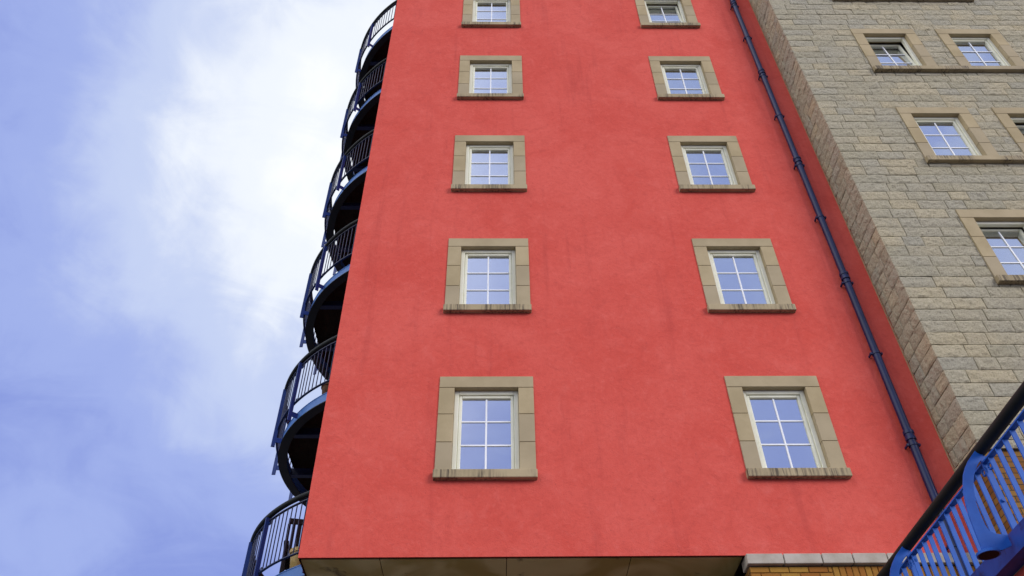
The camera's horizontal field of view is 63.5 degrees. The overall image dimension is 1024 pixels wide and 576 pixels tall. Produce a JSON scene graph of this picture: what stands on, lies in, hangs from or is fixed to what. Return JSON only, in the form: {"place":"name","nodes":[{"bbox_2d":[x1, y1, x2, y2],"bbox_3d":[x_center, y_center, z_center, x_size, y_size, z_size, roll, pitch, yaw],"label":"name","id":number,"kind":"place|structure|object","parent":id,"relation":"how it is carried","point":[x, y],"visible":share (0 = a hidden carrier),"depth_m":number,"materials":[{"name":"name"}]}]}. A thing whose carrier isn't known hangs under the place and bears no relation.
{"place":"outdoors","nodes":[
{"label":"outdoors","id":0,"kind":"place"},
{"bbox_2d":[0,0,395,575],"label":"sky","id":1,"kind":"structure","parent":0,"point":[167,167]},
{"bbox_2d":[298,0,981,575],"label":"apartment tower","id":2,"kind":"structure","parent":0,"point":[598,314],"depth_m":11.94,"materials":[{"name":"paint"}]},
{"bbox_2d":[242,490,309,575],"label":"curved balcony","id":3,"kind":"structure","parent":2,"relation":"attached to","point":[252,565],"depth_m":11.30,"materials":[{"name":"blue metal"}]},
{"bbox_2d":[279,518,303,572],"bbox_3d":[-2.936,3.776,11.544,0.540,0.871,0.624,8,-45,-9],"label":"chair","id":4,"kind":"object","parent":3,"relation":"on","point":[285,564],"visible":0.3,"depth_m":11.49,"materials":[{"name":"brown wood"}]},
{"bbox_2d":[289,547,299,567],"bbox_3d":[-2.821,3.657,11.011,0.324,0.300,0.324,0,-44,-1],"label":"plant pot","id":5,"kind":"object","parent":3,"relation":"on","point":[294,561],"visible":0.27,"depth_m":10.93,"materials":[{"name":"beige"}]},
{"bbox_2d":[271,335,337,506],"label":"curved balcony","id":6,"kind":"structure","parent":2,"relation":"attached to","point":[297,439],"depth_m":13.47,"materials":[{"name":"blue metal"}]},
{"bbox_2d":[321,382,328,393],"bbox_3d":[-2.849,1.624,12.854,0.259,0.220,0.259,0,-44,-1],"label":"plant pot","id":7,"kind":"object","parent":6,"relation":"on","point":[324,388],"visible":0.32,"depth_m":12.80,"materials":[{"name":"brown ceramic"}]},
{"bbox_2d":[299,219,357,379],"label":"curved balcony","id":8,"kind":"structure","parent":2,"relation":"attached to","point":[320,314],"depth_m":15.39,"materials":[{"name":"blue metal"}]},
{"bbox_2d":[321,129,373,274],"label":"curved balcony","id":9,"kind":"structure","parent":2,"relation":"attached to","point":[342,212],"depth_m":17.27,"materials":[{"name":"blue metal"}]},
{"bbox_2d":[340,58,386,180],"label":"curved balcony","id":10,"kind":"structure","parent":2,"relation":"attached to","point":[363,122],"depth_m":19.10,"materials":[{"name":"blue metal"}]},
{"bbox_2d":[353,0,396,108],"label":"curved balcony","id":11,"kind":"structure","parent":2,"relation":"attached to","point":[377,53],"depth_m":20.99,"materials":[{"name":"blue metal"}]},
{"bbox_2d":[432,376,537,480],"bbox_3d":[-0.340,1.843,10.821,1.296,1.605,0.280,0,-44,-1],"label":"window","id":12,"kind":"structure","parent":2,"relation":"in","point":[480,421],"depth_m":10.82,"materials":[{"name":"stone"}]},
{"bbox_2d":[443,238,531,312],"bbox_3d":[-0.369,-0.164,12.750,1.296,1.605,0.280,0,-44,-1],"label":"window","id":13,"kind":"structure","parent":2,"relation":"in","point":[484,275],"depth_m":12.77,"materials":[{"name":"stone"}]},
{"bbox_2d":[451,135,526,191],"bbox_3d":[-0.399,-2.171,14.680,1.296,1.605,0.280,0,-44,-1],"label":"window","id":14,"kind":"structure","parent":2,"relation":"in","point":[482,163],"depth_m":14.72,"materials":[{"name":"stone"}]},
{"bbox_2d":[457,55,523,99],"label":"window","id":15,"kind":"structure","parent":2,"relation":"in","point":[480,77],"depth_m":16.66,"materials":[{"name":"stone"}]},
{"bbox_2d":[461,0,520,27],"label":"window","id":16,"kind":"structure","parent":2,"relation":"in","point":[476,13],"depth_m":18.49,"materials":[{"name":"stone"}]},
{"bbox_2d":[635,0,700,27],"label":"window","id":17,"kind":"structure","parent":2,"relation":"in","point":[649,16],"depth_m":18.59,"materials":[{"name":"stone"}]},
{"bbox_2d":[648,56,724,100],"bbox_3d":[3.472,-4.180,16.667,1.296,1.605,0.280,0,-44,-1],"label":"window","id":18,"kind":"structure","parent":2,"relation":"in","point":[675,77],"depth_m":16.73,"materials":[{"name":"stone"}]},
{"bbox_2d":[667,136,755,191],"bbox_3d":[3.502,-2.173,14.737,1.296,1.605,0.280,0,-44,-1],"label":"window","id":19,"kind":"structure","parent":2,"relation":"in","point":[701,163],"depth_m":14.77,"materials":[{"name":"stone"}]},
{"bbox_2d":[691,238,796,312],"bbox_3d":[3.531,-0.166,12.808,1.296,1.605,0.280,0,-44,-1],"label":"window","id":20,"kind":"structure","parent":2,"relation":"in","point":[738,275],"depth_m":12.83,"materials":[{"name":"stone"}]},
{"bbox_2d":[724,376,852,478],"bbox_3d":[3.561,1.840,10.879,1.296,1.605,0.280,0,-44,-1],"label":"window","id":21,"kind":"structure","parent":2,"relation":"in","point":[785,430],"depth_m":10.87,"materials":[{"name":"stone"}]},
{"bbox_2d":[730,0,968,575],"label":"drainpipe","id":22,"kind":"object","parent":2,"relation":"attached to","point":[913,444],"visible":0.95,"depth_m":12.32,"materials":[{"name":"blue metal"}]},
{"bbox_2d":[749,0,1023,533],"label":"stone apartment block","id":23,"kind":"structure","parent":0,"point":[911,112],"depth_m":13.66,"materials":[{"name":"stone"}]},
{"bbox_2d":[850,29,937,67],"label":"window","id":24,"kind":"structure","parent":23,"relation":"in","point":[875,54],"depth_m":16.41,"materials":[{"name":"stone"}]},
{"bbox_2d":[895,107,998,157],"bbox_3d":[7.505,-2.622,14.355,1.272,1.487,0.220,0,-44,-1],"label":"window","id":25,"kind":"structure","parent":23,"relation":"in","point":[935,130],"depth_m":14.41,"materials":[{"name":"stone"}]},
{"bbox_2d":[934,29,1023,65],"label":"window","id":26,"kind":"structure","parent":23,"relation":"in","point":[969,47],"depth_m":16.39,"materials":[{"name":"stone"}]},
{"bbox_2d":[955,210,1023,277],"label":"window","id":27,"kind":"structure","parent":23,"relation":"in","point":[1002,250],"depth_m":12.62,"materials":[{"name":"stone"}]},
{"bbox_2d":[991,107,1023,152],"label":"window","id":28,"kind":"structure","parent":23,"relation":"in","point":[1008,117],"depth_m":14.63,"materials":[{"name":"stone"}]},
{"label":"ground","id":29,"kind":"structure","parent":0,"visible":0},
{"bbox_2d":[1013,565,1023,575],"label":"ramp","id":30,"kind":"structure","parent":29,"relation":"on","point":[1020,572],"depth_m":6.74,"materials":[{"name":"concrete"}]},
{"bbox_2d":[877,381,1023,575],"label":"ramp railing","id":31,"kind":"object","parent":30,"relation":"attached to","point":[1002,554],"visible":1,"depth_m":7.07,"materials":[{"name":"blue metal"}]}
]}

